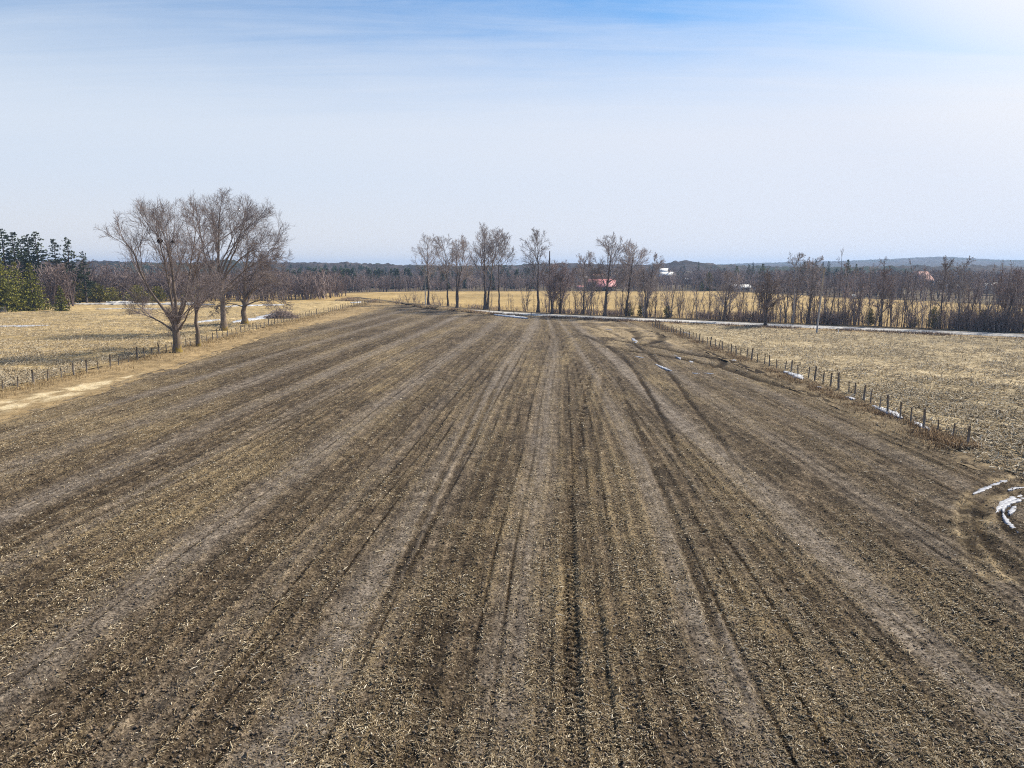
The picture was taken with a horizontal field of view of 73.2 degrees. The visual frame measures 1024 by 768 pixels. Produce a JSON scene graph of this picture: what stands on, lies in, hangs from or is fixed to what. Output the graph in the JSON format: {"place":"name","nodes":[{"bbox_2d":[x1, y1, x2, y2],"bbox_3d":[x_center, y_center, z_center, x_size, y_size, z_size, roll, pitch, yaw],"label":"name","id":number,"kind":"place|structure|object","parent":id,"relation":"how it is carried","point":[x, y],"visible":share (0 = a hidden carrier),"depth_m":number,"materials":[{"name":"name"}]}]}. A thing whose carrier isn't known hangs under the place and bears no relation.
{"place":"outdoors","nodes":[
{"label":"outdoors","id":0,"kind":"place"},
{"bbox_2d":[70,301,215,309],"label":"path","id":1,"kind":"structure","parent":0,"point":[118,303],"depth_m":210.54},
{"bbox_2d":[0,300,366,389],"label":"pasture","id":2,"kind":"structure","parent":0,"point":[298,308],"depth_m":136.97,"materials":[{"name":"plant"}]},
{"bbox_2d":[1,262,27,308],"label":"spruce tree","id":3,"kind":"object","parent":2,"relation":"on","point":[17,282],"visible":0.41,"depth_m":185.61,"materials":[{"name":"green plant"}]},
{"bbox_2d":[0,258,32,312],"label":"spruce tree","id":4,"kind":"object","parent":2,"relation":"on","point":[7,302],"visible":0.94,"depth_m":176.44,"materials":[{"name":"green plant"}]},
{"bbox_2d":[16,234,44,292],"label":"pine tree","id":5,"kind":"object","parent":2,"relation":"on","point":[25,261],"visible":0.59,"depth_m":200.94,"materials":[{"name":"green plant"}]},
{"bbox_2d":[17,262,51,310],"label":"spruce tree","id":6,"kind":"object","parent":2,"relation":"on","point":[31,297],"visible":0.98,"depth_m":179.86,"materials":[{"name":"green plant"}]},
{"bbox_2d":[52,286,71,310],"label":"spruce tree","id":7,"kind":"object","parent":2,"relation":"on","point":[62,306],"visible":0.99,"depth_m":179.61,"materials":[{"name":"green plant"}]},
{"bbox_2d":[101,287,122,301],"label":"evergreen bush","id":8,"kind":"object","parent":2,"relation":"on","point":[111,294],"visible":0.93,"depth_m":219.87,"materials":[{"name":"green plant"}]},
{"bbox_2d":[121,285,149,301],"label":"evergreen bush","id":9,"kind":"object","parent":2,"relation":"on","point":[136,291],"visible":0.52,"depth_m":221.64,"materials":[{"name":"green plant"}]},
{"bbox_2d":[148,286,168,301],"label":"evergreen bush","id":10,"kind":"object","parent":2,"relation":"on","point":[158,295],"visible":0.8,"depth_m":223.16,"materials":[{"name":"green plant"}]},
{"bbox_2d":[0,311,317,386],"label":"crop residue","id":11,"kind":"object","parent":2,"relation":"on","point":[26,370],"visible":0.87,"depth_m":101.16,"materials":[{"name":"plant"}]},
{"bbox_2d":[4,301,361,326],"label":"snow","id":12,"kind":"structure","parent":2,"relation":"on","point":[256,318],"depth_m":147.05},
{"bbox_2d":[169,186,295,330],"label":"bare tree","id":13,"kind":"object","parent":2,"relation":"on","point":[249,249],"visible":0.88,"depth_m":119.25,"materials":[{"name":"brown plant"}]},
{"bbox_2d":[209,224,294,323],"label":"bare tree","id":14,"kind":"object","parent":2,"relation":"on","point":[245,295],"visible":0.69,"depth_m":136.16,"materials":[{"name":"brown plant"}]},
{"bbox_2d":[263,309,299,318],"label":"brush pile","id":15,"kind":"object","parent":2,"relation":"on","point":[278,314],"visible":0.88,"depth_m":151.51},
{"bbox_2d":[0,301,404,423],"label":"field margin","id":16,"kind":"object","parent":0,"point":[24,402],"visible":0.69,"depth_m":73.33,"materials":[{"name":"beige plant"}]},
{"bbox_2d":[93,189,232,352],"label":"bare tree","id":17,"kind":"object","parent":16,"relation":"on","point":[174,315],"visible":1,"depth_m":88.61,"materials":[{"name":"brown plant"}]},
{"bbox_2d":[0,298,378,389],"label":"wire fence","id":18,"kind":"object","parent":16,"relation":"on","point":[73,367],"visible":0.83,"depth_m":86.02,"materials":[{"name":"brown wood"}]},
{"bbox_2d":[0,300,385,398],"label":"dry grass","id":19,"kind":"structure","parent":16,"relation":"on","point":[46,382],"depth_m":88.56,"materials":[{"name":"plant"}]},
{"bbox_2d":[180,242,224,345],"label":"bare tree","id":20,"kind":"object","parent":16,"relation":"on","point":[198,341],"visible":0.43,"depth_m":97.71,"materials":[{"name":"brown plant"}]},
{"bbox_2d":[0,304,1023,767],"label":"tilled field","id":21,"kind":"structure","parent":0,"point":[424,326],"depth_m":28.09,"materials":[{"name":"soil"}]},
{"bbox_2d":[0,329,1023,767],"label":"crop residue","id":22,"kind":"object","parent":21,"relation":"on","point":[796,705],"visible":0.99,"depth_m":20.36,"materials":[{"name":"plant"}]},
{"bbox_2d":[0,376,1023,767],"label":"soil clods","id":23,"kind":"object","parent":21,"relation":"on","point":[542,722],"visible":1,"depth_m":19.04,"materials":[{"name":"soil"}]},
{"bbox_2d":[607,329,712,373],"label":"snow","id":24,"kind":"structure","parent":21,"relation":"on","point":[662,367],"depth_m":79.61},
{"bbox_2d":[972,480,1023,532],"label":"snow","id":25,"kind":"structure","parent":21,"relation":"on","point":[1003,505],"depth_m":32.76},
{"bbox_2d":[0,0,1023,265],"label":"sky","id":26,"kind":"structure","parent":0,"point":[702,131],"materials":[{"name":"blue"}]},
{"bbox_2d":[2,257,1023,277],"bbox_3d":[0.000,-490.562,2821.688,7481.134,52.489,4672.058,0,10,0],"label":"hills","id":27,"kind":"structure","parent":0,"point":[919,263],"depth_m":787.32,"materials":[{"name":"plant"}]},
{"bbox_2d":[49,291,1021,329],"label":"field","id":28,"kind":"structure","parent":0,"point":[471,298],"depth_m":236.03,"materials":[{"name":"plant"}]},
{"bbox_2d":[95,270,1023,327],"bbox_3d":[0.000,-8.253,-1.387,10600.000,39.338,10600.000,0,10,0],"label":"ground","id":29,"kind":"structure","parent":0,"point":[658,288],"depth_m":336.45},
{"bbox_2d":[0,228,21,284],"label":"pine tree","id":30,"kind":"object","parent":29,"relation":"on","point":[4,257],"visible":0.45,"depth_m":201.22,"materials":[{"name":"green plant"}]},
{"bbox_2d":[3,232,28,270],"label":"pine tree","id":31,"kind":"object","parent":29,"relation":"on","point":[11,236],"visible":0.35,"depth_m":203.77,"materials":[{"name":"green plant"}]},
{"bbox_2d":[10,239,32,278],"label":"pine tree","id":32,"kind":"object","parent":29,"relation":"on","point":[17,245],"visible":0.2,"depth_m":209.80,"materials":[{"name":"green plant"}]},
{"bbox_2d":[22,231,50,302],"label":"pine tree","id":33,"kind":"object","parent":29,"relation":"on","point":[42,256],"visible":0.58,"depth_m":201.95,"materials":[{"name":"green plant"}]},
{"bbox_2d":[47,239,62,302],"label":"pine tree","id":34,"kind":"object","parent":29,"relation":"on","point":[52,242],"visible":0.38,"depth_m":206.09,"materials":[{"name":"green plant"}]},
{"bbox_2d":[58,237,84,295],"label":"pine tree","id":35,"kind":"object","parent":29,"relation":"on","point":[65,260],"visible":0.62,"depth_m":208.52,"materials":[{"name":"green plant"}]},
{"bbox_2d":[68,282,93,302],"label":"evergreen bush","id":36,"kind":"object","parent":29,"relation":"on","point":[80,298],"visible":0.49,"depth_m":217.88,"materials":[{"name":"green plant"}]},
{"bbox_2d":[75,251,96,302],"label":"pine tree","id":37,"kind":"object","parent":29,"relation":"on","point":[89,284],"visible":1,"depth_m":211.29,"materials":[{"name":"green plant"}]},
{"bbox_2d":[82,282,109,302],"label":"evergreen bush","id":38,"kind":"object","parent":29,"relation":"on","point":[95,297],"visible":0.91,"depth_m":219.04,"materials":[{"name":"green plant"}]},
{"bbox_2d":[411,232,442,304],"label":"bare tree","id":39,"kind":"object","parent":29,"relation":"on","point":[427,260],"visible":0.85,"depth_m":208.17,"materials":[{"name":"brown plant"}]},
{"bbox_2d":[430,234,459,306],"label":"bare tree","id":40,"kind":"object","parent":29,"relation":"on","point":[442,250],"visible":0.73,"depth_m":200.09,"materials":[{"name":"brown plant"}]},
{"bbox_2d":[475,227,509,309],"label":"bare tree","id":41,"kind":"object","parent":29,"relation":"on","point":[498,235],"visible":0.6,"depth_m":180.89,"materials":[{"name":"brown plant"}]},
{"bbox_2d":[485,232,517,310],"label":"bare tree","id":42,"kind":"object","parent":29,"relation":"on","point":[503,254],"visible":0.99,"depth_m":174.86,"materials":[{"name":"brown plant"}]},
{"bbox_2d":[3,258,1023,306],"bbox_3d":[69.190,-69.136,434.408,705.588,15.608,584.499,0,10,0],"label":"distant woodland","id":43,"kind":"object","parent":29,"relation":"on","point":[305,284],"visible":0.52,"depth_m":261.55,"materials":[{"name":"plant"}]},
{"bbox_2d":[519,227,559,313],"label":"bare tree","id":44,"kind":"object","parent":29,"relation":"on","point":[536,235],"visible":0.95,"depth_m":168.82,"materials":[{"name":"brown plant"}]},
{"bbox_2d":[586,279,615,290],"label":"barn","id":45,"kind":"structure","parent":29,"relation":"on","point":[609,287],"depth_m":344.85,"materials":[{"name":"red paint"}]},
{"bbox_2d":[223,263,998,290],"bbox_3d":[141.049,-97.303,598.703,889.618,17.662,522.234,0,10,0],"label":"distant evergreens","id":46,"kind":"object","parent":29,"relation":"on","point":[378,272],"visible":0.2,"depth_m":423.88,"materials":[{"name":"plant"}]},
{"bbox_2d":[632,275,652,316],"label":"hedgerow tree","id":47,"kind":"object","parent":29,"relation":"on","point":[642,301],"visible":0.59,"depth_m":154.95,"materials":[{"name":"brown plant"}]},
{"bbox_2d":[661,280,682,317],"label":"hedgerow tree","id":48,"kind":"object","parent":29,"relation":"on","point":[669,308],"visible":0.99,"depth_m":153.10,"materials":[{"name":"brown plant"}]},
{"bbox_2d":[672,284,684,315],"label":"hedgerow tree","id":49,"kind":"object","parent":29,"relation":"on","point":[680,308],"visible":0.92,"depth_m":153.47,"materials":[{"name":"brown plant"}]},
{"bbox_2d":[692,275,713,318],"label":"hedgerow tree","id":50,"kind":"object","parent":29,"relation":"on","point":[704,288],"visible":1,"depth_m":148.84,"materials":[{"name":"brown plant"}]},
{"bbox_2d":[392,298,1023,332],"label":"roadside brush","id":51,"kind":"object","parent":29,"relation":"on","point":[839,316],"visible":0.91,"depth_m":132.36,"materials":[{"name":"plant"}]},
{"bbox_2d":[698,271,717,290],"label":"conifer tree","id":52,"kind":"object","parent":29,"relation":"on","point":[701,285],"visible":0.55,"depth_m":347.84,"materials":[{"name":"green plant"}]},
{"bbox_2d":[710,271,743,321],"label":"bare tree","id":53,"kind":"object","parent":29,"relation":"on","point":[729,287],"visible":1,"depth_m":141.01,"materials":[{"name":"brown plant"}]},
{"bbox_2d":[750,269,784,324],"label":"bare tree","id":54,"kind":"object","parent":29,"relation":"on","point":[768,300],"visible":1,"depth_m":130.59,"materials":[{"name":"brown plant"}]},
{"bbox_2d":[773,267,783,319],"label":"hedgerow tree","id":55,"kind":"object","parent":29,"relation":"on","point":[778,288],"visible":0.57,"depth_m":141.07,"materials":[{"name":"brown plant"}]},
{"bbox_2d":[779,278,791,322],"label":"hedgerow tree","id":56,"kind":"object","parent":29,"relation":"on","point":[784,308],"visible":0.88,"depth_m":138.24,"materials":[{"name":"brown plant"}]},
{"bbox_2d":[785,268,805,321],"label":"hedgerow tree","id":57,"kind":"object","parent":29,"relation":"on","point":[793,291],"visible":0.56,"depth_m":141.17,"materials":[{"name":"brown plant"}]},
{"bbox_2d":[797,277,818,321],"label":"hedgerow tree","id":58,"kind":"object","parent":29,"relation":"on","point":[808,307],"visible":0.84,"depth_m":136.21,"materials":[{"name":"brown plant"}]},
{"bbox_2d":[804,273,816,323],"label":"hedgerow tree","id":59,"kind":"object","parent":29,"relation":"on","point":[815,278],"visible":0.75,"depth_m":136.22,"materials":[{"name":"brown plant"}]},
{"bbox_2d":[816,267,824,332],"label":"utility pole","id":60,"kind":"object","parent":29,"relation":"on","point":[820,301],"visible":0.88,"depth_m":117.48,"materials":[{"name":"grey wood"}]},
{"bbox_2d":[817,278,832,320],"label":"hedgerow tree","id":61,"kind":"object","parent":29,"relation":"on","point":[826,297],"visible":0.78,"depth_m":135.81,"materials":[{"name":"brown plant"}]},
{"bbox_2d":[823,277,839,323],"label":"hedgerow tree","id":62,"kind":"object","parent":29,"relation":"on","point":[832,301],"visible":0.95,"depth_m":133.94,"materials":[{"name":"brown plant"}]},
{"bbox_2d":[833,249,844,312],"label":"hedgerow tree","id":63,"kind":"object","parent":29,"relation":"on","point":[838,307],"visible":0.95,"depth_m":134.91,"materials":[{"name":"brown plant"}]},
{"bbox_2d":[853,267,863,324],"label":"hedgerow tree","id":64,"kind":"object","parent":29,"relation":"on","point":[858,297],"visible":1,"depth_m":132.66,"materials":[{"name":"brown plant"}]},
{"bbox_2d":[844,261,880,324],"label":"hedgerow tree","id":65,"kind":"object","parent":29,"relation":"on","point":[854,309],"visible":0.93,"depth_m":133.73,"materials":[{"name":"brown plant"}]},
{"bbox_2d":[865,267,875,325],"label":"hedgerow tree","id":66,"kind":"object","parent":29,"relation":"on","point":[869,298],"visible":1,"depth_m":132.31,"materials":[{"name":"brown plant"}]},
{"bbox_2d":[864,309,876,325],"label":"cedar bush","id":67,"kind":"object","parent":29,"relation":"on","point":[871,319],"visible":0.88,"depth_m":132.07,"materials":[{"name":"green plant"}]},
{"bbox_2d":[875,289,885,325],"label":"hedgerow tree","id":68,"kind":"object","parent":29,"relation":"on","point":[878,302],"visible":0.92,"depth_m":130.42,"materials":[{"name":"brown plant"}]},
{"bbox_2d":[869,265,897,325],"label":"bare tree","id":69,"kind":"object","parent":29,"relation":"on","point":[888,287],"visible":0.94,"depth_m":129.80,"materials":[{"name":"brown plant"}]},
{"bbox_2d":[879,256,890,326],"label":"hedgerow tree","id":70,"kind":"object","parent":29,"relation":"on","point":[886,296],"visible":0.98,"depth_m":129.16,"materials":[{"name":"brown plant"}]},
{"bbox_2d":[885,285,899,326],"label":"hedgerow tree","id":71,"kind":"object","parent":29,"relation":"on","point":[891,310],"visible":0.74,"depth_m":130.97,"materials":[{"name":"brown plant"}]},
{"bbox_2d":[901,258,914,326],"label":"hedgerow tree","id":72,"kind":"object","parent":29,"relation":"on","point":[908,288],"visible":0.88,"depth_m":128.89,"materials":[{"name":"brown plant"}]},
{"bbox_2d":[901,285,917,326],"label":"hedgerow tree","id":73,"kind":"object","parent":29,"relation":"on","point":[906,306],"visible":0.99,"depth_m":128.11,"materials":[{"name":"brown plant"}]},
{"bbox_2d":[899,277,927,325],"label":"hedgerow tree","id":74,"kind":"object","parent":29,"relation":"on","point":[911,300],"visible":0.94,"depth_m":128.67,"materials":[{"name":"brown plant"}]},
{"bbox_2d":[918,265,926,327],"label":"hedgerow tree","id":75,"kind":"object","parent":29,"relation":"on","point":[921,309],"visible":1,"depth_m":126.60,"materials":[{"name":"brown plant"}]},
{"bbox_2d":[925,280,933,328],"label":"hedgerow tree","id":76,"kind":"object","parent":29,"relation":"on","point":[930,303],"visible":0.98,"depth_m":125.41,"materials":[{"name":"brown plant"}]},
{"bbox_2d":[926,307,943,328],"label":"cedar bush","id":77,"kind":"object","parent":29,"relation":"on","point":[934,315],"visible":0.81,"depth_m":126.47,"materials":[{"name":"green plant"}]},
{"bbox_2d":[933,255,961,328],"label":"bare tree","id":78,"kind":"object","parent":29,"relation":"on","point":[944,265],"visible":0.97,"depth_m":124.65,"materials":[{"name":"brown plant"}]},
{"bbox_2d":[944,256,980,328],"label":"bare tree","id":79,"kind":"object","parent":29,"relation":"on","point":[963,285],"visible":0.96,"depth_m":123.06,"materials":[{"name":"brown plant"}]},
{"bbox_2d":[955,281,973,329],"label":"hedgerow tree","id":80,"kind":"object","parent":29,"relation":"on","point":[971,298],"visible":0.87,"depth_m":123.41,"materials":[{"name":"brown plant"}]},
{"bbox_2d":[956,271,986,326],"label":"hedgerow tree","id":81,"kind":"object","parent":29,"relation":"on","point":[974,302],"visible":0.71,"depth_m":123.59,"materials":[{"name":"brown plant"}]},
{"bbox_2d":[985,263,996,327],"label":"hedgerow tree","id":82,"kind":"object","parent":29,"relation":"on","point":[990,279],"visible":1,"depth_m":120.45,"materials":[{"name":"brown plant"}]},
{"bbox_2d":[990,292,1013,324],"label":"hedgerow tree","id":83,"kind":"object","parent":29,"relation":"on","point":[994,309],"visible":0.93,"depth_m":120.50,"materials":[{"name":"brown plant"}]},
{"bbox_2d":[996,273,1010,315],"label":"hedgerow tree","id":84,"kind":"object","parent":29,"relation":"on","point":[1009,289],"visible":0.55,"depth_m":122.32,"materials":[{"name":"brown plant"}]},
{"bbox_2d":[993,267,1023,330],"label":"bare tree","id":85,"kind":"object","parent":29,"relation":"on","point":[1020,288],"visible":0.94,"depth_m":119.81,"materials":[{"name":"brown plant"}]},
{"bbox_2d":[1009,260,1023,330],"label":"hedgerow tree","id":86,"kind":"object","parent":29,"relation":"on","point":[1020,308],"visible":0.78,"depth_m":119.34,"materials":[{"name":"brown plant"}]},
{"bbox_2d":[335,297,1023,339],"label":"verge","id":87,"kind":"structure","parent":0,"point":[438,307],"depth_m":137.92,"materials":[{"name":"beige plant"}]},
{"bbox_2d":[353,297,1023,333],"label":"verge","id":88,"kind":"structure","parent":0,"point":[967,330],"depth_m":141.77,"materials":[{"name":"plant"}]},
{"bbox_2d":[435,235,480,307],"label":"bare tree","id":89,"kind":"object","parent":88,"relation":"on","point":[461,256],"visible":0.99,"depth_m":190.42,"materials":[{"name":"brown plant"}]},
{"bbox_2d":[462,223,512,309],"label":"bare tree","id":90,"kind":"object","parent":88,"relation":"on","point":[480,251],"visible":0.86,"depth_m":180.31,"materials":[{"name":"brown plant"}]},
{"bbox_2d":[536,259,564,313],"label":"bare tree","id":91,"kind":"object","parent":88,"relation":"on","point":[551,286],"visible":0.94,"depth_m":165.19,"materials":[{"name":"brown plant"}]},
{"bbox_2d":[545,260,580,313],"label":"bare tree","id":92,"kind":"object","parent":88,"relation":"on","point":[562,288],"visible":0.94,"depth_m":165.08,"materials":[{"name":"brown plant"}]},
{"bbox_2d":[573,251,599,315],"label":"bare tree","id":93,"kind":"object","parent":88,"relation":"on","point":[583,273],"visible":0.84,"depth_m":161.87,"materials":[{"name":"brown plant"}]},
{"bbox_2d":[582,261,603,315],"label":"bare tree","id":94,"kind":"object","parent":88,"relation":"on","point":[590,273],"visible":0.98,"depth_m":158.94,"materials":[{"name":"brown plant"}]},
{"bbox_2d":[592,232,633,315],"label":"bare tree","id":95,"kind":"object","parent":88,"relation":"on","point":[609,246],"visible":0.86,"depth_m":157.96,"materials":[{"name":"brown plant"}]},
{"bbox_2d":[614,238,650,316],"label":"bare tree","id":96,"kind":"object","parent":88,"relation":"on","point":[627,252],"visible":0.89,"depth_m":154.46,"materials":[{"name":"brown plant"}]},
{"bbox_2d":[631,252,665,317],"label":"bare tree","id":97,"kind":"object","parent":88,"relation":"on","point":[651,288],"visible":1,"depth_m":150.79,"materials":[{"name":"brown plant"}]},
{"bbox_2d":[786,252,805,322],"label":"bare tree","id":98,"kind":"object","parent":88,"relation":"on","point":[794,280],"visible":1,"depth_m":137.69,"materials":[{"name":"brown plant"}]},
{"bbox_2d":[803,256,823,323],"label":"bare tree","id":99,"kind":"object","parent":88,"relation":"on","point":[812,270],"visible":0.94,"depth_m":135.88,"materials":[{"name":"brown plant"}]},
{"bbox_2d":[460,310,1023,336],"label":"road","id":100,"kind":"structure","parent":0,"point":[879,329],"depth_m":132.02,"materials":[{"name":"asphalt"}]},
{"bbox_2d":[626,322,1023,471],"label":"field margin","id":101,"kind":"object","parent":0,"point":[969,457],"visible":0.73,"depth_m":55.82,"materials":[{"name":"plant"}]},
{"bbox_2d":[652,319,970,442],"bbox_3d":[28.592,-4.032,86.880,2.356,2.030,89.439,0,10,-1],"label":"wire fence","id":102,"kind":"object","parent":101,"relation":"on","point":[900,407],"visible":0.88,"depth_m":63.00,"materials":[{"name":"brown wood"}]},
{"bbox_2d":[649,323,997,449],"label":"dry grass","id":103,"kind":"structure","parent":101,"relation":"on","point":[936,436],"depth_m":53.40,"materials":[{"name":"plant"}]},
{"bbox_2d":[734,359,928,429],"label":"snow","id":104,"kind":"structure","parent":101,"relation":"on","point":[799,376],"depth_m":54.38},
{"bbox_2d":[664,323,1023,459],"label":"stubble field","id":105,"kind":"structure","parent":0,"point":[890,362],"depth_m":82.42,"materials":[{"name":"plant"}]},
{"bbox_2d":[660,323,1023,478],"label":"crop residue","id":106,"kind":"object","parent":105,"relation":"on","point":[996,439],"visible":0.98,"depth_m":70.30,"materials":[{"name":"plant"}]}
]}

